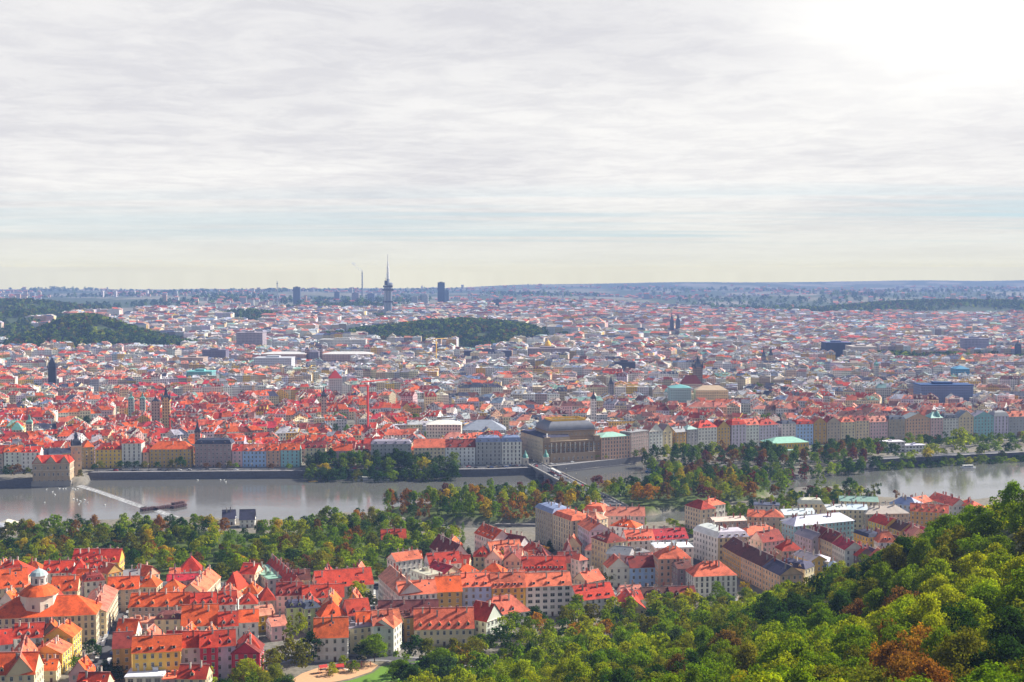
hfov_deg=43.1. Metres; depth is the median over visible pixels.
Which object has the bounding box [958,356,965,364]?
church tower
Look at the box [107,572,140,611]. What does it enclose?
town house
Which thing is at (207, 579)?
town house
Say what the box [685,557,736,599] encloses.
town house
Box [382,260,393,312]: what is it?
television tower
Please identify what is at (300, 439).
town house
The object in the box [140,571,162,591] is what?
town house
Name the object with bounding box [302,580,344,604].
town house
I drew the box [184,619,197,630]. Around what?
town house
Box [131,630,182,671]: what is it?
town house
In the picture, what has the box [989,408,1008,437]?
town house
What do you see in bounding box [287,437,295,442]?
town house
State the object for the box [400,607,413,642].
town house
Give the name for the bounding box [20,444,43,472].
town house
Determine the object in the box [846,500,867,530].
town house
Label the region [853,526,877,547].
town house
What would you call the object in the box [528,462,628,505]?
stone bridge
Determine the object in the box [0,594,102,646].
town house
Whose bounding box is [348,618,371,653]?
town house
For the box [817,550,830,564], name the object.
town house
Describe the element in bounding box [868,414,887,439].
town house
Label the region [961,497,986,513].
town house
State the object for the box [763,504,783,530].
town house
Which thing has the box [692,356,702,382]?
town hall tower
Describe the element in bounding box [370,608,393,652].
town house
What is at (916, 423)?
town house
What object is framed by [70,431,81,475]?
water tower
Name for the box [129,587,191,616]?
town house
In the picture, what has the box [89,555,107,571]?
town house
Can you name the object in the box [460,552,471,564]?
town house
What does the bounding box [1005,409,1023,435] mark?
town house
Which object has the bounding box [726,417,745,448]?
town house
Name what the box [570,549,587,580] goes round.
town house
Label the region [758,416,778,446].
town house
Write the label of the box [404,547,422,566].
town house
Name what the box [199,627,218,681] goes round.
town house
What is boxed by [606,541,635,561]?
town house
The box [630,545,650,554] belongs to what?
town house
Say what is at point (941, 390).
office block
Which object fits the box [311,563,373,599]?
town house
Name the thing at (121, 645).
town house
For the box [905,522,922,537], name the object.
town house
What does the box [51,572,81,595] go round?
town house
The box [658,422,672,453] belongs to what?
town house
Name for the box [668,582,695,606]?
town house
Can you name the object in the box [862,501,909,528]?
town house
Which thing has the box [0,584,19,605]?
town house
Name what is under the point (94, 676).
town house
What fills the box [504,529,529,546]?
town house
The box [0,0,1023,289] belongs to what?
sky
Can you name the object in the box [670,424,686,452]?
town house
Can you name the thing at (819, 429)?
town house
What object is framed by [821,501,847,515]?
town house
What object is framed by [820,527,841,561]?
town house
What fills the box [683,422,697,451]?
town house
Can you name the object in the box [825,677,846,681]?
broadleaf tree
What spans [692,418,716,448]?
town house
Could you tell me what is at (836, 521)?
town house
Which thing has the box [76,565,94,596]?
town house
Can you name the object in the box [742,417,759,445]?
town house
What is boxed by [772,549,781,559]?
town house
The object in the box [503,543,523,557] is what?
town house
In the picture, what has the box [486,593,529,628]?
town house
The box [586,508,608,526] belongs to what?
town house
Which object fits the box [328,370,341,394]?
white tower
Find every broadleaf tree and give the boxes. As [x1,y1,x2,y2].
[217,677,233,681]
[226,657,262,681]
[249,668,273,681]
[267,662,284,681]
[276,673,295,681]
[357,633,388,661]
[384,659,408,681]
[401,663,422,680]
[404,672,426,681]
[427,647,455,677]
[435,655,463,677]
[460,637,486,670]
[466,674,477,681]
[472,676,495,681]
[479,668,496,681]
[487,661,516,681]
[492,657,513,677]
[494,674,513,681]
[506,659,536,681]
[511,658,542,677]
[515,669,547,681]
[524,649,550,673]
[538,662,557,681]
[545,673,567,681]
[550,657,570,681]
[556,635,574,645]
[557,641,575,661]
[557,655,593,681]
[562,673,581,681]
[566,649,589,662]
[571,676,590,681]
[580,626,608,637]
[581,649,605,668]
[584,633,600,650]
[587,651,605,672]
[587,655,609,678]
[588,643,610,656]
[590,661,610,681]
[594,666,612,681]
[599,675,608,681]
[602,666,639,681]
[604,646,626,663]
[604,659,625,673]
[605,668,635,681]
[612,628,630,647]
[614,638,637,649]
[617,648,650,670]
[623,633,649,653]
[624,629,640,638]
[625,632,649,652]
[625,653,654,675]
[625,665,644,676]
[632,643,658,660]
[632,673,642,680]
[635,663,670,681]
[637,616,659,633]
[643,655,664,670]
[644,634,660,656]
[644,671,668,681]
[648,671,681,681]
[649,620,673,645]
[654,645,678,662]
[654,656,670,668]
[656,639,686,655]
[656,673,684,681]
[659,625,687,643]
[662,611,681,625]
[663,628,682,642]
[663,646,692,661]
[664,652,689,678]
[665,632,695,650]
[666,647,688,660]
[670,659,700,677]
[671,669,699,681]
[676,668,701,681]
[682,621,707,633]
[683,648,704,676]
[685,657,730,681]
[689,608,704,628]
[689,609,718,632]
[689,629,710,659]
[691,625,712,660]
[693,634,717,664]
[698,668,725,681]
[699,650,716,676]
[703,653,741,678]
[704,629,743,656]
[705,606,731,633]
[709,637,739,652]
[709,649,734,675]
[709,662,741,681]
[713,612,731,627]
[713,644,738,664]
[715,604,745,617]
[727,619,750,640]
[729,608,756,632]
[729,640,761,677]
[730,668,754,681]
[731,670,749,681]
[732,612,756,635]
[737,630,758,647]
[742,639,760,648]
[746,659,787,681]
[748,630,763,641]
[748,668,789,681]
[750,591,783,623]
[750,631,784,668]
[751,665,795,681]
[752,590,777,603]
[752,619,784,644]
[754,629,777,653]
[754,639,794,671]
[758,650,798,673]
[761,631,817,659]
[763,611,795,630]
[768,637,820,668]
[776,666,816,681]
[777,613,808,636]
[784,626,813,647]
[786,594,804,618]
[789,616,809,629]
[791,649,842,674]
[802,662,815,676]
[804,595,825,616]
[804,606,835,631]
[804,629,832,648]
[804,663,844,681]
[805,601,836,627]
[808,626,839,658]
[811,637,838,660]
[814,622,839,650]
[815,666,860,681]
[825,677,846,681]
[826,582,854,607]
[826,589,851,621]
[826,613,850,632]
[827,576,855,593]
[827,623,880,662]
[828,655,872,673]
[829,579,857,599]
[829,634,876,670]
[830,615,877,649]
[834,663,889,681]
[836,581,864,605]
[837,660,895,680]
[841,597,871,629]
[843,644,872,659]
[853,577,889,603]
[856,555,881,585]
[858,553,876,566]
[859,585,885,620]
[862,640,922,679]
[863,561,895,595]
[865,559,890,589]
[865,606,899,640]
[869,639,889,676]
[871,612,917,640]
[876,622,914,674]
[877,615,895,642]
[880,543,908,592]
[880,584,922,607]
[881,534,918,568]
[882,653,935,681]
[885,597,914,620]
[886,566,923,600]
[886,671,931,681]
[887,595,916,606]
[888,650,939,678]
[891,563,924,589]
[894,606,918,636]
[895,593,915,601]
[895,622,940,655]
[899,592,952,637]
[899,657,953,681]
[905,534,924,568]
[907,536,938,578]
[910,557,961,593]
[912,610,949,641]
[913,526,942,555]
[914,573,954,602]
[914,586,966,631]
[919,625,952,666]
[920,543,960,577]
[921,525,952,556]
[925,512,965,548]
[929,626,999,673]
[934,528,974,570]
[935,627,995,681]
[937,583,956,624]
[938,600,980,635]
[943,663,976,681]
[950,510,974,547]
[950,574,985,608]
[950,597,989,633]
[953,550,987,590]
[953,567,1005,597]
[955,533,987,566]
[956,660,1013,681]
[960,504,975,526]
[961,577,1000,614]
[963,505,1001,544]
[963,633,1023,671]
[964,513,1003,551]
[967,583,1004,616]
[972,614,1012,646]
[979,532,1018,557]
[979,547,1013,580]
[979,668,1023,681]
[983,542,1010,573]
[986,603,1023,646]
[988,578,1023,618]
[996,552,1023,589]
[996,657,1023,675]
[999,477,1023,531]
[1000,566,1023,601]
[1000,570,1022,591]
[1005,500,1023,543]
[1012,526,1023,556]
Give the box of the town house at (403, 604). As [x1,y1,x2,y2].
[378,594,438,611]
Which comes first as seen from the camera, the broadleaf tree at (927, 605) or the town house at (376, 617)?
the broadleaf tree at (927, 605)
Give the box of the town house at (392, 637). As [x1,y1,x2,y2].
[370,613,401,654]
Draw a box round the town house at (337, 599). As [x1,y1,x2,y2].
[320,587,342,607]
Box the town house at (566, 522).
[553,504,590,550]
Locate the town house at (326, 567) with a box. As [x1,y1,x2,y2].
[324,562,331,569]
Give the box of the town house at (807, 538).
[794,524,820,553]
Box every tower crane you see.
[360,379,387,426]
[432,338,445,357]
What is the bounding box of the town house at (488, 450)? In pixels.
[475,433,501,464]
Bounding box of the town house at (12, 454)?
[4,442,22,472]
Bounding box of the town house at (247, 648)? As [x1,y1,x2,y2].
[231,631,264,680]
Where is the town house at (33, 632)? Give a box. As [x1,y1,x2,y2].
[13,617,45,648]
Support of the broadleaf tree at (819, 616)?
on the ground at (654, 506)
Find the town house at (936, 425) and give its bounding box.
[925,410,942,438]
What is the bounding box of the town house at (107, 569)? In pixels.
[99,558,122,584]
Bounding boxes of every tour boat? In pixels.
[354,476,371,479]
[961,465,975,467]
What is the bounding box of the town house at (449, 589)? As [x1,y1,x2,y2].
[434,570,462,606]
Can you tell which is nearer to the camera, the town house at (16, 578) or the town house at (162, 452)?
the town house at (16, 578)
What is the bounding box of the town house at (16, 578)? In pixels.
[0,564,28,598]
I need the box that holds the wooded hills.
[0,297,1023,355]
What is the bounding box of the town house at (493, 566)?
[481,559,507,571]
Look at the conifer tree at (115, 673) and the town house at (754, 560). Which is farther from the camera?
the town house at (754, 560)
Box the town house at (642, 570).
[625,550,654,586]
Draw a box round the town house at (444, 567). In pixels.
[429,558,461,575]
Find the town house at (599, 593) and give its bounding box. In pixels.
[571,580,614,618]
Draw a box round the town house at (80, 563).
[71,557,88,574]
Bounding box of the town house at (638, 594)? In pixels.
[615,586,643,604]
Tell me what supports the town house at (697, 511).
on the ground at (654, 506)
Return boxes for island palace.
[760,436,808,454]
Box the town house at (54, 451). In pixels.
[48,446,61,454]
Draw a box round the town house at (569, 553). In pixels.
[557,549,576,574]
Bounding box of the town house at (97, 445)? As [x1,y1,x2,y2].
[94,440,101,463]
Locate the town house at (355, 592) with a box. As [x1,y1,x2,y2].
[348,586,362,598]
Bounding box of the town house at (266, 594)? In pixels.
[258,583,275,611]
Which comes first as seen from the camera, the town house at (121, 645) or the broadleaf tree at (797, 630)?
the broadleaf tree at (797, 630)
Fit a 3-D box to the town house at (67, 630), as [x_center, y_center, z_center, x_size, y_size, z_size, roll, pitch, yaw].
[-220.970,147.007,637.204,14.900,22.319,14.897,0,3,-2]
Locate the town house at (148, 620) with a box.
[130,613,155,632]
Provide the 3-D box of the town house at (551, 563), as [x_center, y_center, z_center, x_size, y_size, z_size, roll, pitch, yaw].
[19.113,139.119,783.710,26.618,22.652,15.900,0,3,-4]
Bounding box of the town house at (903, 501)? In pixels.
[890,493,920,519]
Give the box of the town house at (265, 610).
[252,601,275,632]
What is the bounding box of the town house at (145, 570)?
[135,561,159,578]
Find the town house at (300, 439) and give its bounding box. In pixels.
[296,436,304,442]
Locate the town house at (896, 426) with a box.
[885,413,904,439]
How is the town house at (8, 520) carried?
on the ground at (654, 506)
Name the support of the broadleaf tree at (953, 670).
on the ground at (654, 506)
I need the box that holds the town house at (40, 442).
[31,438,43,446]
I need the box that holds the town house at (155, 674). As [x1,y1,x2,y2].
[124,664,165,681]
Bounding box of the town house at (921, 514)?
[910,500,948,526]
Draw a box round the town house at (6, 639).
[0,625,12,651]
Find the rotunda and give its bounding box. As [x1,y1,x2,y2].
[19,565,59,611]
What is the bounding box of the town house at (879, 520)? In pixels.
[868,511,895,530]
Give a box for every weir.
[77,485,146,507]
[154,509,180,516]
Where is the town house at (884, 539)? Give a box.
[873,528,894,548]
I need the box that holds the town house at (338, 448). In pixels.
[332,442,352,466]
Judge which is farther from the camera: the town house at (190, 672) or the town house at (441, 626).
the town house at (441, 626)
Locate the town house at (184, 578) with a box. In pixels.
[166,568,198,585]
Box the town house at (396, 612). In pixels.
[375,603,402,622]
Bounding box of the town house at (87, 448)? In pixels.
[81,438,93,468]
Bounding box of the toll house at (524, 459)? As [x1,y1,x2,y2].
[522,450,528,465]
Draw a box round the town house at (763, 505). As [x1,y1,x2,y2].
[753,499,779,510]
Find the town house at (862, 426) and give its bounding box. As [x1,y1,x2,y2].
[850,413,869,439]
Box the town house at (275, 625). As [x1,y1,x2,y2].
[265,610,286,641]
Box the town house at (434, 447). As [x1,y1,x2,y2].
[413,436,444,465]
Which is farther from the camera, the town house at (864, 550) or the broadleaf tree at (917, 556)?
the town house at (864, 550)
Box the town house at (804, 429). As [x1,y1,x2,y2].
[792,417,813,444]
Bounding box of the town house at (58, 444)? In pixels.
[52,438,66,447]
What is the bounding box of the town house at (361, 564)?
[356,559,364,566]
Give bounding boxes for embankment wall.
[0,479,31,487]
[88,456,641,479]
[864,452,1023,469]
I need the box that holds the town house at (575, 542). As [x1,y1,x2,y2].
[564,533,582,554]
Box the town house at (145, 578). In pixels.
[140,569,159,585]
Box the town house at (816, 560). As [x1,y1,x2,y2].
[792,546,827,577]
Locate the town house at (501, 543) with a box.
[485,538,520,552]
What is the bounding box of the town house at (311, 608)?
[301,595,320,632]
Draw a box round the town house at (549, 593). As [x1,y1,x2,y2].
[525,568,571,615]
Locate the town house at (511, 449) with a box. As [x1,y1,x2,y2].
[501,432,521,464]
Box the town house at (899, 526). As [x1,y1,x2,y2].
[889,516,909,536]
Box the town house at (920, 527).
[904,520,925,536]
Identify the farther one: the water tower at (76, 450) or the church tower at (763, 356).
the church tower at (763, 356)
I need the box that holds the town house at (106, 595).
[87,582,118,635]
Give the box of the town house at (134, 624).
[116,615,142,635]
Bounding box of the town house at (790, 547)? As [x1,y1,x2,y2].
[774,536,801,558]
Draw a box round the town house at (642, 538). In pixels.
[621,526,654,554]
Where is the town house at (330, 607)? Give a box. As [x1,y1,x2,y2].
[315,595,346,616]
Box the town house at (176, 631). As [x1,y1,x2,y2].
[166,626,186,633]
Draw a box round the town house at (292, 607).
[285,595,302,631]
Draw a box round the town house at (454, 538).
[449,533,462,546]
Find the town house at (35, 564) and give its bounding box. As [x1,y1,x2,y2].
[28,558,42,568]
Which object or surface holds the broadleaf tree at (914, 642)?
on the ground at (654, 506)
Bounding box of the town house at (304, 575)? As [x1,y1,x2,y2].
[294,568,310,583]
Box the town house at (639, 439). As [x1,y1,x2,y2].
[620,427,648,457]
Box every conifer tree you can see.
[98,658,109,671]
[108,658,125,679]
[465,547,473,560]
[546,540,553,552]
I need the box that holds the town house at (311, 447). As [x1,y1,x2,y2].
[305,438,326,466]
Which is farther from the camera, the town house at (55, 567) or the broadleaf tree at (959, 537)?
the town house at (55, 567)
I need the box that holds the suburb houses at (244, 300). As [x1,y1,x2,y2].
[0,284,1022,308]
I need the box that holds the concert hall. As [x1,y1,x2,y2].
[462,419,505,434]
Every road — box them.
[92,461,583,471]
[93,612,128,666]
[162,561,473,586]
[267,656,462,665]
[372,584,377,609]
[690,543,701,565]
[853,450,1015,461]
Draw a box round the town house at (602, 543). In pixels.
[591,528,627,573]
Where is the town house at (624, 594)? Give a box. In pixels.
[615,588,645,621]
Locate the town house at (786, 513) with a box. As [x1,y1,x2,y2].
[778,504,816,518]
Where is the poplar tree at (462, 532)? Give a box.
[459,522,465,543]
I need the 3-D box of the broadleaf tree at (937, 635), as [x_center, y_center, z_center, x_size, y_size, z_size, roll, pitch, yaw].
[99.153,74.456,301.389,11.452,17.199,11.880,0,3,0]
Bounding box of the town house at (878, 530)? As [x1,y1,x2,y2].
[874,527,887,536]
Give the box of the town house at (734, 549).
[722,535,751,577]
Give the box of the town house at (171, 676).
[162,669,177,681]
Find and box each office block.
[179,355,207,361]
[186,369,215,376]
[202,348,228,358]
[236,331,266,345]
[253,355,294,366]
[319,338,366,346]
[426,420,461,437]
[464,349,510,356]
[614,360,635,368]
[668,384,690,402]
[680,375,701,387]
[694,385,727,399]
[821,340,851,357]
[845,344,876,351]
[913,381,973,402]
[950,365,969,374]
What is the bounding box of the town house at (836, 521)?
[782,509,854,541]
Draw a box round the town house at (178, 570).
[169,563,181,573]
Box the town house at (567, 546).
[563,538,572,550]
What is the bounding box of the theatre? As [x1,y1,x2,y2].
[535,416,600,462]
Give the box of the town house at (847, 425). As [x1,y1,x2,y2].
[837,415,855,442]
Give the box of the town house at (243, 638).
[237,626,259,648]
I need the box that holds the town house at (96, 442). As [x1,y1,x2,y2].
[91,438,103,445]
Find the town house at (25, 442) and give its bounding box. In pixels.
[16,439,33,445]
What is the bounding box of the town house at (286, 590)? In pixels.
[275,577,302,612]
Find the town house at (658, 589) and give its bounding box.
[640,582,669,607]
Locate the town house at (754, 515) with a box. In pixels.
[747,506,765,526]
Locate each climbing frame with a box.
[318,664,331,671]
[335,663,349,670]
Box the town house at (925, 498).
[912,492,932,503]
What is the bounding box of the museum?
[31,455,74,486]
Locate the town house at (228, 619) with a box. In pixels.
[218,607,238,643]
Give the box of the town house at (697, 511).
[684,499,715,534]
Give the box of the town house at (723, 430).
[713,419,729,449]
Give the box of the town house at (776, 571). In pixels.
[762,555,803,590]
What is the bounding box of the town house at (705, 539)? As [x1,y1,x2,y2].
[693,519,725,560]
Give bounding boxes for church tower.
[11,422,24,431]
[25,414,32,430]
[128,393,133,415]
[139,392,145,410]
[151,396,159,421]
[161,384,170,427]
[194,420,200,441]
[305,347,309,358]
[318,347,322,358]
[321,385,325,416]
[590,389,596,421]
[608,377,613,395]
[670,314,673,329]
[676,315,679,328]
[761,349,765,359]
[768,347,772,360]
[874,359,878,376]
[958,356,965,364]
[1014,340,1020,353]
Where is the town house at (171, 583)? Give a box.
[159,574,185,591]
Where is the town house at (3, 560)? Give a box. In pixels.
[0,557,6,565]
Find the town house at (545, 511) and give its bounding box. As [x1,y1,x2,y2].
[535,498,568,545]
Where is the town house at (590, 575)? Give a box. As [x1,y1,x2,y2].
[573,565,604,584]
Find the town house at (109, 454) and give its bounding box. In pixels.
[95,440,121,467]
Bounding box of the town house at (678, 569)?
[671,556,691,585]
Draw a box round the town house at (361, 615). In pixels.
[355,608,370,622]
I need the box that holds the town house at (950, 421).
[940,411,958,437]
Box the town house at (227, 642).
[218,624,235,679]
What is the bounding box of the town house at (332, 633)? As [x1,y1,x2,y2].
[313,615,348,661]
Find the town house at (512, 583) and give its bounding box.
[490,567,525,605]
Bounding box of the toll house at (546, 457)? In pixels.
[543,450,549,463]
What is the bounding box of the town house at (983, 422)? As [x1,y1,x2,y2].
[970,409,993,436]
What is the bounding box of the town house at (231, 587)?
[217,582,242,609]
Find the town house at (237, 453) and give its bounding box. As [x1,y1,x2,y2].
[232,442,242,466]
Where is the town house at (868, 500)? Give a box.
[838,492,878,506]
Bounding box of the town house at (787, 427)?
[776,418,795,436]
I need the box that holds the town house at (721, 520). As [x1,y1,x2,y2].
[707,512,746,528]
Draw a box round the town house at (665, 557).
[653,543,690,585]
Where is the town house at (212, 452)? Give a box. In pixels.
[195,435,234,466]
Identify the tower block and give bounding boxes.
[293,286,300,303]
[334,291,339,298]
[352,292,358,299]
[368,293,374,301]
[411,296,417,302]
[422,294,427,302]
[437,282,444,301]
[445,290,448,301]
[493,299,501,306]
[875,289,882,296]
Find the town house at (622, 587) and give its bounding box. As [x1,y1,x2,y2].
[616,580,641,592]
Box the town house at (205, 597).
[190,589,216,603]
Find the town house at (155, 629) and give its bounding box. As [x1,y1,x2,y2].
[140,623,164,635]
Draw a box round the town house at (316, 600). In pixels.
[306,593,321,604]
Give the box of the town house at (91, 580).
[82,566,104,597]
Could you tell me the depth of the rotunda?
664.23 m
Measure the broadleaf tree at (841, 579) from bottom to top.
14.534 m
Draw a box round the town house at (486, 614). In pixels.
[473,599,502,637]
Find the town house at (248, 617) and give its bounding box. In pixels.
[238,606,258,638]
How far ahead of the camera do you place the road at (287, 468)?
1252.16 m
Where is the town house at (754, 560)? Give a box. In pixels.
[740,545,776,588]
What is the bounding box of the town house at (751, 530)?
[743,521,772,544]
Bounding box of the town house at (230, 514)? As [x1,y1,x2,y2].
[222,507,235,524]
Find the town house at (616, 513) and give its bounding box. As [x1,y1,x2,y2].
[604,503,644,528]
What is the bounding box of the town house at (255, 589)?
[242,578,263,596]
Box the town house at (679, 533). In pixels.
[652,524,688,541]
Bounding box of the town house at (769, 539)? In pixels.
[750,525,784,553]
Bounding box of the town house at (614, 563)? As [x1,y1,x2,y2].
[603,553,628,586]
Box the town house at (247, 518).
[239,509,255,527]
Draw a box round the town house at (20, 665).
[5,634,38,681]
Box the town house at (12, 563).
[0,556,36,582]
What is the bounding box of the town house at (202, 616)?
[181,601,218,630]
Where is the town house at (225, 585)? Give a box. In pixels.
[217,582,238,596]
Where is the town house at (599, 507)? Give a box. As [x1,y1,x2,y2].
[584,499,606,514]
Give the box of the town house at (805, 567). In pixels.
[780,553,814,583]
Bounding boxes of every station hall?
[261,351,306,358]
[309,349,319,359]
[322,351,373,362]
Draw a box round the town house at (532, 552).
[528,547,538,555]
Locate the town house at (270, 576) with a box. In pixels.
[260,561,281,597]
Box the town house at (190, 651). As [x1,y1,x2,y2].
[181,625,201,663]
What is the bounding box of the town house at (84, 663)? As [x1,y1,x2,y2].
[68,652,95,681]
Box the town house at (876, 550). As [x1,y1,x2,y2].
[869,546,883,555]
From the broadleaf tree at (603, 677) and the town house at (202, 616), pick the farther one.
the town house at (202, 616)
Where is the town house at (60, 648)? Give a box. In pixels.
[37,634,72,673]
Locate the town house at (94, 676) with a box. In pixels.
[76,665,114,681]
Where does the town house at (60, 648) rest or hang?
on the ground at (654, 506)
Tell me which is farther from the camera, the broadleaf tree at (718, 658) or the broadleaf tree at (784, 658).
the broadleaf tree at (718, 658)
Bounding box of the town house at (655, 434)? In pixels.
[642,422,662,454]
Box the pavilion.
[780,449,796,459]
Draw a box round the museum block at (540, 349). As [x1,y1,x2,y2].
[527,346,569,355]
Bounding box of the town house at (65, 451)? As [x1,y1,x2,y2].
[59,445,70,455]
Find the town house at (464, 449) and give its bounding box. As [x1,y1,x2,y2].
[445,437,475,465]
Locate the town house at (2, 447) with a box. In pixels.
[0,445,4,472]
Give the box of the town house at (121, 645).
[112,626,133,679]
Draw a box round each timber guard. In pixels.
[140,506,155,510]
[155,504,169,509]
[170,503,186,508]
[171,501,184,504]
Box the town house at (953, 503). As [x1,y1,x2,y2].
[929,491,963,518]
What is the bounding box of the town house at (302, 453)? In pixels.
[300,442,304,461]
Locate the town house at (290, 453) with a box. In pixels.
[280,441,301,466]
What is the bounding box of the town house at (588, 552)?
[585,543,590,568]
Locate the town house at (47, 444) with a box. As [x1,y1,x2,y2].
[44,440,53,447]
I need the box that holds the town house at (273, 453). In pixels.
[266,441,280,466]
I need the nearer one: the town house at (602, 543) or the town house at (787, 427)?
the town house at (602, 543)
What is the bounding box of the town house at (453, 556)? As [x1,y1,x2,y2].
[423,547,461,568]
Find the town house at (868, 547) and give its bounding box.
[864,542,879,551]
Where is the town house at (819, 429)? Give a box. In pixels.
[810,415,825,443]
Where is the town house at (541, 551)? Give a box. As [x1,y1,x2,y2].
[535,544,548,555]
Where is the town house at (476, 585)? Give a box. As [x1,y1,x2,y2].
[460,568,491,606]
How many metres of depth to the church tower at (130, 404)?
1661.38 m
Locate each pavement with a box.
[90,636,103,662]
[94,458,621,471]
[95,465,508,469]
[218,659,466,680]
[264,654,488,665]
[864,452,1014,460]
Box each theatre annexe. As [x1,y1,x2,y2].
[521,427,569,461]
[595,431,629,459]
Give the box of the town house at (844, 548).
[832,532,860,566]
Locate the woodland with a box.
[0,314,1023,681]
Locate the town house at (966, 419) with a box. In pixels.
[955,409,973,438]
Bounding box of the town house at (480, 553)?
[473,541,488,571]
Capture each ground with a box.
[0,280,1023,681]
[293,662,377,681]
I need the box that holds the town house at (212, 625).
[206,621,217,629]
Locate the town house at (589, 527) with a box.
[577,514,611,556]
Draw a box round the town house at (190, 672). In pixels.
[176,659,213,681]
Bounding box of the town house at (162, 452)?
[149,438,193,467]
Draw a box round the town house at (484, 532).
[474,521,507,550]
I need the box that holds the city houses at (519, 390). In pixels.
[0,298,1023,461]
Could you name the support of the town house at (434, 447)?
on the ground at (654, 506)
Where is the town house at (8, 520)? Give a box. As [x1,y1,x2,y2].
[1,519,18,531]
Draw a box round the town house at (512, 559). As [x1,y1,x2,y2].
[503,548,521,568]
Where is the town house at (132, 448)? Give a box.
[121,434,144,467]
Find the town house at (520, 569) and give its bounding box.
[507,566,524,571]
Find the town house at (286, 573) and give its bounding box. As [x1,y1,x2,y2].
[266,554,303,583]
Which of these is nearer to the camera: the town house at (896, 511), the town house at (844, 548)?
the town house at (844, 548)
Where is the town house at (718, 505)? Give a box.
[704,495,724,516]
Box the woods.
[9,285,1023,309]
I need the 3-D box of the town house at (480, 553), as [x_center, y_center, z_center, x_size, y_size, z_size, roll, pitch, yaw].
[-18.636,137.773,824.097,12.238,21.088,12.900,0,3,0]
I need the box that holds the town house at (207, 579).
[184,564,220,593]
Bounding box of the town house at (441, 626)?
[413,605,474,646]
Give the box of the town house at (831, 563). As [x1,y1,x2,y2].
[822,556,835,575]
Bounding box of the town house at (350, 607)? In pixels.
[341,594,370,620]
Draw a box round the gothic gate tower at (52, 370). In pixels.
[47,358,56,383]
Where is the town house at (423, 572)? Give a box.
[410,564,442,579]
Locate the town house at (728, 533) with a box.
[718,523,748,561]
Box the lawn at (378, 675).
[344,660,436,681]
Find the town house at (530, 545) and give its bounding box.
[523,539,550,555]
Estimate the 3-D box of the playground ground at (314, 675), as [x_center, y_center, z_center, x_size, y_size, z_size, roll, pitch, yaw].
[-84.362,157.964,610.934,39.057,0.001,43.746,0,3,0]
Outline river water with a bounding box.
[0,460,1023,527]
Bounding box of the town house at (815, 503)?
[797,494,823,513]
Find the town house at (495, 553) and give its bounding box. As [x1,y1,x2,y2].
[484,545,503,567]
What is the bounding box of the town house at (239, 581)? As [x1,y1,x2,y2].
[221,571,249,592]
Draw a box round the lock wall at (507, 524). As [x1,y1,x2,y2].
[495,523,534,525]
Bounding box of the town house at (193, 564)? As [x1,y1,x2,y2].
[180,552,201,572]
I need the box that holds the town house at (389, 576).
[377,563,421,599]
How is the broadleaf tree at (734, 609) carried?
on the ground at (654, 506)
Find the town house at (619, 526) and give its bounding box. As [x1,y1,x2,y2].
[609,515,642,536]
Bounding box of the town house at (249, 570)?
[239,559,263,585]
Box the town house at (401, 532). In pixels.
[380,526,406,545]
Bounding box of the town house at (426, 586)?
[394,575,437,598]
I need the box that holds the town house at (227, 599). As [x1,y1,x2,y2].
[218,588,236,610]
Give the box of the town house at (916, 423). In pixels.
[903,411,929,440]
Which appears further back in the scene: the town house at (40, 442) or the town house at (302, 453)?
the town house at (40, 442)
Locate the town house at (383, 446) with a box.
[371,436,411,465]
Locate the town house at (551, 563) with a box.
[521,554,566,572]
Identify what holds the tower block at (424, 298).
on the ground at (654, 506)
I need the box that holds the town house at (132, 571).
[123,565,142,580]
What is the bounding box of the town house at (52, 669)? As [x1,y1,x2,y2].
[43,653,61,681]
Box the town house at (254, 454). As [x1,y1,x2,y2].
[242,441,266,466]
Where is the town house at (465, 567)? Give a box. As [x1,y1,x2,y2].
[459,559,478,572]
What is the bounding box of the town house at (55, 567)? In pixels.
[43,557,75,583]
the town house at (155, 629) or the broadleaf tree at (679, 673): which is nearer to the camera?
the broadleaf tree at (679, 673)
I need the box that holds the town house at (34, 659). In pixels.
[0,647,44,681]
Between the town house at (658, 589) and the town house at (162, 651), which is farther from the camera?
the town house at (658, 589)
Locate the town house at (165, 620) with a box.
[154,605,181,633]
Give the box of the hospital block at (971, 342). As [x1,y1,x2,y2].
[960,337,988,349]
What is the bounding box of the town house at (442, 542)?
[429,533,467,553]
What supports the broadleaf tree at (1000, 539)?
on the ground at (654, 506)
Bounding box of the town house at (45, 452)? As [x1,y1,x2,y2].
[43,445,48,454]
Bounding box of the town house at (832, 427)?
[823,415,839,442]
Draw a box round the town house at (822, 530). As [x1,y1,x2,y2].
[810,521,827,553]
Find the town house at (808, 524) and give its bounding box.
[780,513,812,533]
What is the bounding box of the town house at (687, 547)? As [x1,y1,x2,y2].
[650,539,693,565]
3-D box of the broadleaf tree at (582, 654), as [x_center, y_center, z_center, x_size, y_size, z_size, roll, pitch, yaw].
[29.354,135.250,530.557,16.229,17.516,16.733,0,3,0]
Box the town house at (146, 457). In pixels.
[142,446,150,467]
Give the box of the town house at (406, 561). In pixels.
[386,546,422,579]
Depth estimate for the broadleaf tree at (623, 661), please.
466.12 m
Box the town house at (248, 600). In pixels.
[239,587,258,608]
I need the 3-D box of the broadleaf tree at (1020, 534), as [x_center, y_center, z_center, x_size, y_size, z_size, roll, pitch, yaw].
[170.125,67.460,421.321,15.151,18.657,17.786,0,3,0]
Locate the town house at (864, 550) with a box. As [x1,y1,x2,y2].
[853,540,871,563]
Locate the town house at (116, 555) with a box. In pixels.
[72,544,124,569]
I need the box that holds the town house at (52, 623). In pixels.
[44,616,57,635]
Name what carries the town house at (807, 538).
on the ground at (654, 506)
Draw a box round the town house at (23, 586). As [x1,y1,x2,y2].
[18,582,30,592]
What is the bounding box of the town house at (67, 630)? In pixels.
[43,617,81,656]

